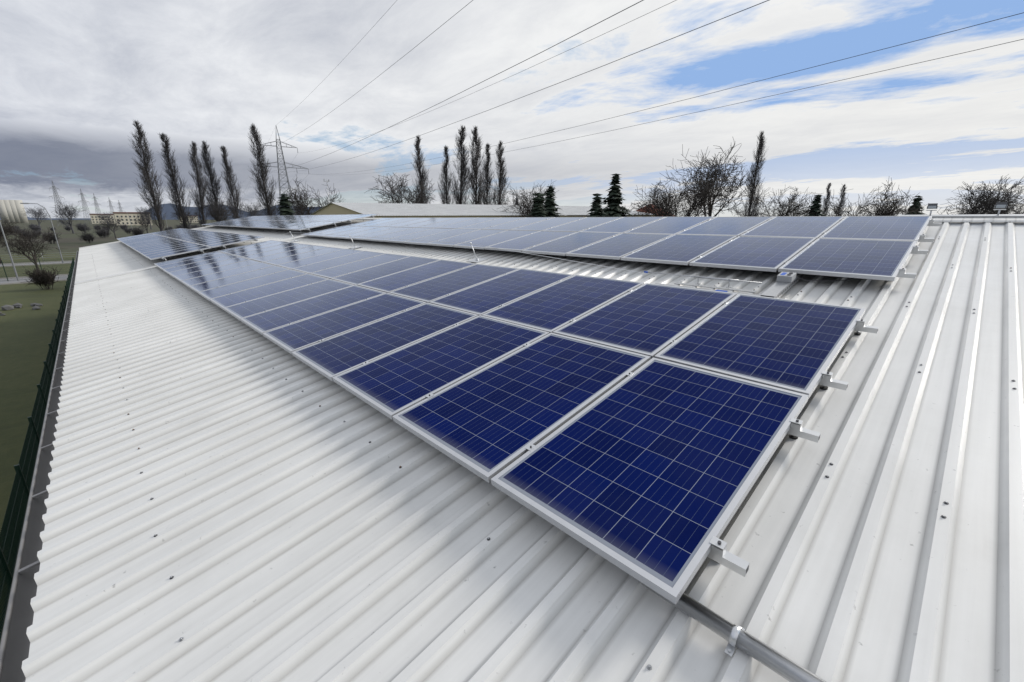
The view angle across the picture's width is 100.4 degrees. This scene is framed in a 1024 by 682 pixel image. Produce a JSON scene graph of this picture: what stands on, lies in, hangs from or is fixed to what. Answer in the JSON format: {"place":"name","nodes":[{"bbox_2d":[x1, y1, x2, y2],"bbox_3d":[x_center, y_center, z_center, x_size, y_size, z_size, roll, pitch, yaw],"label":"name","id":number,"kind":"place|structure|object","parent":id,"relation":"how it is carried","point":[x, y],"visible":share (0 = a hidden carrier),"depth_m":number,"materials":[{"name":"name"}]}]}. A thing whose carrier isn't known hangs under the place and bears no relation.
{"place":"outdoors","nodes":[
{"label":"outdoors","id":0,"kind":"place"},
{"bbox_2d":[0,261,74,283],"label":"road","id":1,"kind":"structure","parent":0,"point":[63,277],"depth_m":44.85,"materials":[{"name":"grey asphalt"}]},
{"bbox_2d":[0,260,74,284],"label":"road kerbs","id":2,"kind":"structure","parent":1,"relation":"on","point":[31,265],"depth_m":47.56,"materials":[{"name":"concrete"}]},
{"bbox_2d":[0,252,76,632],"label":"lawn","id":3,"kind":"structure","parent":0,"point":[26,333],"depth_m":20.54,"materials":[{"name":"green plant"}]},
{"bbox_2d":[0,220,22,263],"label":"young tree","id":4,"kind":"object","parent":3,"relation":"on","point":[6,230],"visible":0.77,"depth_m":59.39,"materials":[{"name":"brown plant"}]},
{"bbox_2d":[0,303,42,315],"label":"stone pile","id":5,"kind":"object","parent":3,"relation":"on","point":[19,305],"visible":0.98,"depth_m":29.52,"materials":[{"name":"grey stone"}]},
{"bbox_2d":[0,227,64,269],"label":"young tree","id":6,"kind":"object","parent":3,"relation":"on","point":[29,245],"visible":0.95,"depth_m":46.06,"materials":[{"name":"brown plant"}]},
{"bbox_2d":[0,257,74,640],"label":"fence","id":7,"kind":"object","parent":3,"relation":"on","point":[12,524],"visible":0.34,"depth_m":7.56,"materials":[{"name":"green metal"}]},
{"bbox_2d":[20,265,59,289],"bbox_3d":[-41.175,-5.607,37.572,2.683,2.201,2.485,3,16,12],"label":"lawn shrub","id":8,"kind":"object","parent":3,"relation":"on","point":[40,278],"visible":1,"depth_m":37.30,"materials":[{"name":"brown plant"}]},
{"bbox_2d":[527,193,547,216],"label":"conifer tree","id":9,"kind":"object","parent":3,"relation":"on","point":[538,209],"visible":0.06,"depth_m":26.20,"materials":[{"name":"green plant"}]},
{"bbox_2d":[586,193,607,216],"bbox_3d":[7.166,-8.168,37.139,6.706,8.876,6.664,13,21,39],"label":"conifer tree","id":10,"kind":"object","parent":3,"relation":"on","point":[596,206],"visible":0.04,"depth_m":36.04,"materials":[{"name":"green plant"}]},
{"bbox_2d":[0,220,215,253],"bbox_3d":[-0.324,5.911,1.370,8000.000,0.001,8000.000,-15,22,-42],"label":"ground","id":11,"kind":"structure","parent":0,"point":[68,241],"depth_m":169.75,"materials":[{"name":"green plant"}]},
{"bbox_2d":[0,200,28,222],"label":"silos","id":12,"kind":"object","parent":11,"relation":"on","point":[11,210],"visible":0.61,"depth_m":570.68,"materials":[{"name":"metal"}]},
{"bbox_2d":[13,228,40,241],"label":"shrub","id":13,"kind":"object","parent":11,"relation":"on","point":[33,233],"visible":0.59,"depth_m":113.55,"materials":[{"name":"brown plant"}]},
{"bbox_2d":[20,207,48,229],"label":"tree","id":14,"kind":"object","parent":11,"relation":"on","point":[38,215],"visible":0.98,"depth_m":231.28,"materials":[{"name":"brown plant"}]},
{"bbox_2d":[30,225,41,231],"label":"shrub","id":15,"kind":"object","parent":11,"relation":"on","point":[34,228],"visible":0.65,"depth_m":189.44,"materials":[{"name":"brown plant"}]},
{"bbox_2d":[1,252,76,260],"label":"path railing","id":16,"kind":"object","parent":11,"relation":"on","point":[44,255],"visible":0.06,"depth_m":63.30,"materials":[{"name":"grey metal"}]},
{"bbox_2d":[39,231,60,243],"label":"shrub","id":17,"kind":"object","parent":11,"relation":"on","point":[53,238],"visible":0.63,"depth_m":105.61,"materials":[{"name":"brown plant"}]},
{"bbox_2d":[49,181,68,226],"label":"pylon","id":18,"kind":"object","parent":11,"relation":"on","point":[56,201],"visible":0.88,"depth_m":338.61,"materials":[{"name":"silver metal"}]},
{"bbox_2d":[51,201,85,233],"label":"tree","id":19,"kind":"object","parent":11,"relation":"on","point":[69,211],"visible":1,"depth_m":178.60,"materials":[{"name":"brown plant"}]},
{"bbox_2d":[73,222,89,231],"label":"shrub","id":20,"kind":"object","parent":11,"relation":"on","point":[82,228],"visible":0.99,"depth_m":183.68,"materials":[{"name":"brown plant"}]},
{"bbox_2d":[0,203,167,280],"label":"street lamps","id":21,"kind":"object","parent":11,"relation":"on","point":[15,271],"visible":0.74,"depth_m":43.28,"materials":[{"name":"grey metal"}]},
{"bbox_2d":[79,189,92,224],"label":"pylon","id":22,"kind":"object","parent":11,"relation":"on","point":[86,208],"visible":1,"depth_m":430.05,"materials":[{"name":"silver metal"}]},
{"bbox_2d":[77,231,95,242],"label":"shrub","id":23,"kind":"object","parent":11,"relation":"on","point":[87,237],"visible":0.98,"depth_m":108.24,"materials":[{"name":"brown plant"}]},
{"bbox_2d":[92,193,102,222],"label":"pylon","id":24,"kind":"object","parent":11,"relation":"on","point":[94,198],"visible":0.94,"depth_m":503.22,"materials":[{"name":"silver metal"}]},
{"bbox_2d":[90,228,107,237],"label":"shrub","id":25,"kind":"object","parent":11,"relation":"on","point":[103,233],"visible":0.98,"depth_m":137.48,"materials":[{"name":"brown plant"}]},
{"bbox_2d":[91,223,106,230],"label":"bush","id":26,"kind":"object","parent":11,"relation":"on","point":[97,226],"visible":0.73,"depth_m":146.62,"materials":[{"name":"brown plant"}]},
{"bbox_2d":[96,211,112,222],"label":"tree","id":27,"kind":"object","parent":11,"relation":"on","point":[104,216],"visible":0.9,"depth_m":301.43,"materials":[{"name":"brown plant"}]},
{"bbox_2d":[98,217,125,237],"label":"scrub tree","id":28,"kind":"object","parent":11,"relation":"on","point":[109,224],"visible":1,"depth_m":134.74,"materials":[{"name":"brown plant"}]},
{"bbox_2d":[124,228,131,233],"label":"shrub","id":29,"kind":"object","parent":11,"relation":"on","point":[127,231],"visible":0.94,"depth_m":174.05,"materials":[{"name":"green plant"}]},
{"bbox_2d":[128,225,145,235],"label":"shrub","id":30,"kind":"object","parent":11,"relation":"on","point":[138,231],"visible":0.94,"depth_m":134.97,"materials":[{"name":"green plant"}]},
{"bbox_2d":[131,214,152,233],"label":"scrub tree","id":31,"kind":"object","parent":11,"relation":"on","point":[144,219],"visible":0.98,"depth_m":149.88,"materials":[{"name":"brown plant"}]},
{"bbox_2d":[90,212,198,224],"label":"apartment blocks","id":32,"kind":"structure","parent":11,"relation":"on","point":[124,218],"depth_m":405.58,"materials":[{"name":"beige paint"}]},
{"bbox_2d":[133,206,156,228],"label":"tree","id":33,"kind":"object","parent":11,"relation":"on","point":[144,213],"visible":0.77,"depth_m":247.26,"materials":[{"name":"brown plant"}]},
{"bbox_2d":[128,119,166,230],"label":"poplar tree","id":34,"kind":"object","parent":11,"relation":"on","point":[149,181],"visible":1,"depth_m":103.42,"materials":[{"name":"brown plant"}]},
{"bbox_2d":[157,133,195,228],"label":"poplar tree","id":35,"kind":"object","parent":11,"relation":"on","point":[172,172],"visible":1,"depth_m":112.53,"materials":[{"name":"brown plant"}]},
{"bbox_2d":[174,224,187,228],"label":"shrub","id":36,"kind":"object","parent":11,"relation":"on","point":[180,226],"visible":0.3,"depth_m":170.55,"materials":[{"name":"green plant"}]},
{"bbox_2d":[170,204,199,224],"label":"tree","id":37,"kind":"object","parent":11,"relation":"on","point":[192,219],"visible":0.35,"depth_m":189.02,"materials":[{"name":"brown plant"}]},
{"bbox_2d":[186,141,212,226],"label":"poplar tree","id":38,"kind":"object","parent":11,"relation":"on","point":[199,182],"visible":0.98,"depth_m":117.43,"materials":[{"name":"brown plant"}]},
{"bbox_2d":[199,140,224,221],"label":"poplar tree","id":39,"kind":"object","parent":11,"relation":"on","point":[208,166],"visible":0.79,"depth_m":123.14,"materials":[{"name":"brown plant"}]},
{"bbox_2d":[201,195,240,221],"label":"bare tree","id":40,"kind":"object","parent":11,"relation":"on","point":[221,213],"visible":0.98,"depth_m":115.92,"materials":[{"name":"brown plant"}]},
{"bbox_2d":[220,145,244,218],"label":"poplar tree","id":41,"kind":"object","parent":11,"relation":"on","point":[229,177],"visible":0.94,"depth_m":124.73,"materials":[{"name":"brown plant"}]},
{"bbox_2d":[239,202,263,216],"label":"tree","id":42,"kind":"object","parent":11,"relation":"on","point":[255,211],"visible":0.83,"depth_m":190.76,"materials":[{"name":"brown plant"}]},
{"bbox_2d":[248,122,279,215],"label":"poplar tree","id":43,"kind":"object","parent":11,"relation":"on","point":[267,202],"visible":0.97,"depth_m":106.38,"materials":[{"name":"brown plant"}]},
{"bbox_2d":[253,126,308,213],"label":"pylon","id":44,"kind":"object","parent":11,"relation":"on","point":[278,163],"visible":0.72,"depth_m":140.53,"materials":[{"name":"silver metal"}]},
{"bbox_2d":[224,0,1023,206],"bbox_3d":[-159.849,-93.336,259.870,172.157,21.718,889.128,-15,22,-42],"label":"power lines","id":45,"kind":"object","parent":44,"relation":"attached to","point":[611,62],"visible":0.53,"depth_m":25.29,"materials":[{"name":"grey metal"}]},
{"bbox_2d":[277,194,294,215],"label":"conifer tree","id":46,"kind":"object","parent":11,"relation":"on","point":[284,209],"visible":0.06,"depth_m":34.70,"materials":[{"name":"green plant"}]},
{"bbox_2d":[269,176,343,214],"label":"bare tree","id":47,"kind":"object","parent":11,"relation":"on","point":[301,207],"visible":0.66,"depth_m":68.80,"materials":[{"name":"brown plant"}]},
{"bbox_2d":[366,173,435,203],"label":"bare tree","id":48,"kind":"object","parent":11,"relation":"on","point":[409,198],"visible":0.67,"depth_m":84.02,"materials":[{"name":"brown plant"}]},
{"bbox_2d":[410,135,429,203],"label":"poplar tree","id":49,"kind":"object","parent":11,"relation":"on","point":[422,175],"visible":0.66,"depth_m":114.38,"materials":[{"name":"brown plant"}]},
{"bbox_2d":[438,144,454,203],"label":"poplar tree","id":50,"kind":"object","parent":11,"relation":"on","point":[444,195],"visible":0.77,"depth_m":117.45,"materials":[{"name":"brown plant"}]},
{"bbox_2d":[447,126,476,204],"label":"poplar tree","id":51,"kind":"object","parent":11,"relation":"on","point":[461,179],"visible":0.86,"depth_m":107.65,"materials":[{"name":"brown plant"}]},
{"bbox_2d":[467,125,488,204],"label":"poplar tree","id":52,"kind":"object","parent":11,"relation":"on","point":[476,187],"visible":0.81,"depth_m":108.90,"materials":[{"name":"brown plant"}]},
{"bbox_2d":[313,203,653,217],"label":"neighbour hall walls","id":53,"kind":"structure","parent":11,"relation":"on","point":[333,209],"depth_m":54.11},
{"bbox_2d":[310,202,652,215],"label":"neighbour hall roof","id":54,"kind":"structure","parent":53,"relation":"on","point":[392,209],"depth_m":58.02,"materials":[{"name":"grey metal"}]},
{"bbox_2d":[481,144,495,204],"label":"poplar tree","id":55,"kind":"object","parent":11,"relation":"on","point":[487,187],"visible":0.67,"depth_m":113.87,"materials":[{"name":"brown plant"}]},
{"bbox_2d":[491,140,511,204],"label":"poplar tree","id":56,"kind":"object","parent":11,"relation":"on","point":[501,185],"visible":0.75,"depth_m":116.12,"materials":[{"name":"brown plant"}]},
{"bbox_2d":[500,180,556,216],"bbox_3d":[1.968,-16.898,60.247,9.894,11.414,9.845,1,16,3],"label":"bare tree","id":57,"kind":"object","parent":11,"relation":"on","point":[525,208],"visible":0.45,"depth_m":60.56,"materials":[{"name":"brown plant"}]},
{"bbox_2d":[543,186,562,216],"bbox_3d":[4.448,-14.480,54.924,8.229,10.429,7.751,6,17,20],"label":"conifer tree","id":58,"kind":"object","parent":11,"relation":"on","point":[550,207],"visible":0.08,"depth_m":53.64,"materials":[{"name":"green plant"}]},
{"bbox_2d":[600,173,632,216],"bbox_3d":[14.425,-17.228,60.996,9.302,12.515,9.875,13,21,39],"label":"conifer tree","id":59,"kind":"object","parent":11,"relation":"on","point":[614,199],"visible":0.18,"depth_m":59.09,"materials":[{"name":"green plant"}]},
{"bbox_2d":[593,202,641,216],"bbox_3d":[15.449,-16.556,63.399,7.702,9.016,8.589,4,16,14],"label":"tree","id":60,"kind":"object","parent":11,"relation":"on","point":[627,212],"visible":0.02,"depth_m":62.87,"materials":[{"name":"brown plant"}]},
{"bbox_2d":[628,178,697,216],"bbox_3d":[22.371,-17.911,63.146,10.199,11.756,11.243,0,16,-1],"label":"bare tree","id":61,"kind":"object","parent":11,"relation":"on","point":[658,208],"visible":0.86,"depth_m":61.44,"materials":[{"name":"brown plant"}]},
{"bbox_2d":[653,168,731,216],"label":"bare tree","id":62,"kind":"object","parent":11,"relation":"on","point":[697,207],"visible":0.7,"depth_m":66.32,"materials":[{"name":"brown plant"}]},
{"bbox_2d":[660,139,757,216],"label":"bare tree","id":63,"kind":"object","parent":11,"relation":"on","point":[714,170],"visible":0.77,"depth_m":79.87,"materials":[{"name":"brown plant"}]},
{"bbox_2d":[733,205,770,216],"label":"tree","id":64,"kind":"object","parent":11,"relation":"on","point":[749,214],"visible":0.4,"depth_m":99.97,"materials":[{"name":"brown plant"}]},
{"bbox_2d":[742,131,766,216],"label":"poplar tree","id":65,"kind":"object","parent":11,"relation":"on","point":[757,168],"visible":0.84,"depth_m":98.96,"materials":[{"name":"brown plant"}]},
{"bbox_2d":[745,186,823,216],"bbox_3d":[35.860,-15.688,57.524,10.119,10.581,9.179,-12,20,-37],"label":"bare tree","id":66,"kind":"object","parent":11,"relation":"on","point":[789,211],"visible":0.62,"depth_m":55.95,"materials":[{"name":"brown plant"}]},
{"bbox_2d":[805,194,826,215],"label":"conifer tree","id":67,"kind":"object","parent":11,"relation":"on","point":[816,201],"visible":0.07,"depth_m":54.65,"materials":[{"name":"green plant"}]},
{"bbox_2d":[821,183,831,214],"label":"poplar tree","id":68,"kind":"object","parent":11,"relation":"on","point":[827,196],"visible":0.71,"depth_m":183.72,"materials":[{"name":"brown plant"}]},
{"bbox_2d":[833,184,846,215],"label":"poplar tree","id":69,"kind":"object","parent":11,"relation":"on","point":[842,200],"visible":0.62,"depth_m":191.37,"materials":[{"name":"brown plant"}]},
{"bbox_2d":[818,179,925,215],"bbox_3d":[36.704,-11.665,44.115,9.760,10.246,8.752,10,19,31],"label":"bare tree","id":70,"kind":"object","parent":11,"relation":"on","point":[888,212],"visible":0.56,"depth_m":42.94,"materials":[{"name":"brown plant"}]},
{"bbox_2d":[904,195,924,214],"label":"conifer tree","id":71,"kind":"object","parent":11,"relation":"on","point":[917,202],"visible":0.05,"depth_m":48.79,"materials":[{"name":"green plant"}]},
{"bbox_2d":[938,174,1023,214],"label":"bare tree","id":72,"kind":"object","parent":11,"relation":"on","point":[989,204],"visible":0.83,"depth_m":63.20,"materials":[{"name":"brown plant"}]},
{"bbox_2d":[977,189,1023,213],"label":"bare tree","id":73,"kind":"object","parent":11,"relation":"on","point":[1016,206],"visible":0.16,"depth_m":73.94,"materials":[{"name":"brown plant"}]},
{"bbox_2d":[0,203,320,219],"bbox_3d":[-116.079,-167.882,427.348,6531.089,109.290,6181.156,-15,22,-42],"label":"hills","id":74,"kind":"structure","parent":0,"point":[168,210],"depth_m":2671.55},
{"bbox_2d":[0,0,1023,217],"label":"sky","id":75,"kind":"structure","parent":0,"point":[76,75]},
{"bbox_2d":[22,220,1023,681],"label":"hall roof","id":76,"kind":"structure","parent":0,"point":[302,536],"depth_m":2.11,"materials":[{"name":"white metal"}]},
{"bbox_2d":[75,226,308,284],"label":"hall roof strips","id":77,"kind":"object","parent":76,"relation":"on","point":[100,278],"visible":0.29,"depth_m":12.53,"materials":[{"name":"white metal"}]},
{"bbox_2d":[162,217,860,562],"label":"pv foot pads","id":78,"kind":"object","parent":76,"relation":"on","point":[822,388],"visible":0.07,"depth_m":2.78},
{"bbox_2d":[355,216,1023,221],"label":"roof ridge cap","id":79,"kind":"object","parent":76,"relation":"on","point":[978,219],"depth_m":6.08,"materials":[{"name":"white metal"}]},
{"bbox_3d":[2.927,0.048,10.908,19.160,6.013,62.600,-15,22,-42],"label":"hall","id":80,"kind":"object","parent":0,"visible":0},
{"bbox_2d":[0,250,78,681],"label":"gutter","id":81,"kind":"object","parent":80,"relation":"on","point":[15,644],"visible":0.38,"depth_m":2.55,"materials":[{"name":"grey metal"}]},
{"bbox_2d":[283,231,641,272],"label":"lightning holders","id":82,"kind":"object","parent":80,"relation":"on","point":[476,260],"visible":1,"depth_m":7.86,"materials":[{"name":"metal"}]},
{"bbox_2d":[117,214,931,604],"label":"solar panel frames","id":83,"kind":"structure","parent":80,"relation":"on","point":[675,592],"depth_m":3.68,"materials":[{"name":"silver metal"}]},
{"bbox_2d":[117,214,928,587],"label":"solar panels","id":84,"kind":"object","parent":83,"relation":"in","point":[649,466],"visible":0.98,"depth_m":3.62,"materials":[{"name":"blue glass"}]},
{"bbox_2d":[125,215,941,576],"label":"panel clamps","id":85,"kind":"object","parent":83,"relation":"attached to","point":[725,557],"visible":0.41,"depth_m":2.65,"materials":[{"name":"silver metal"}]},
{"bbox_2d":[92,222,1015,669],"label":"roof screws","id":86,"kind":"object","parent":80,"relation":"on","point":[488,538],"visible":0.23,"depth_m":2.88,"materials":[{"name":"grey metal"}]},
{"bbox_2d":[642,583,825,681],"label":"conduit","id":87,"kind":"object","parent":80,"relation":"on","point":[735,635],"visible":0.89,"depth_m":1.43,"materials":[{"name":"metal"}]},
{"bbox_2d":[644,271,853,297],"bbox_3d":[2.557,-0.702,4.824,1.389,0.140,2.203,-27,29,-38],"label":"cable tray","id":88,"kind":"object","parent":80,"relation":"on","point":[783,284],"visible":0.85,"depth_m":4.59,"materials":[{"name":"grey metal"}]},
{"bbox_2d":[900,202,1023,216],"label":"flood lights","id":89,"kind":"object","parent":80,"relation":"on","point":[997,205],"visible":0.93,"depth_m":6.15,"materials":[{"name":"grey metal"}]}
]}

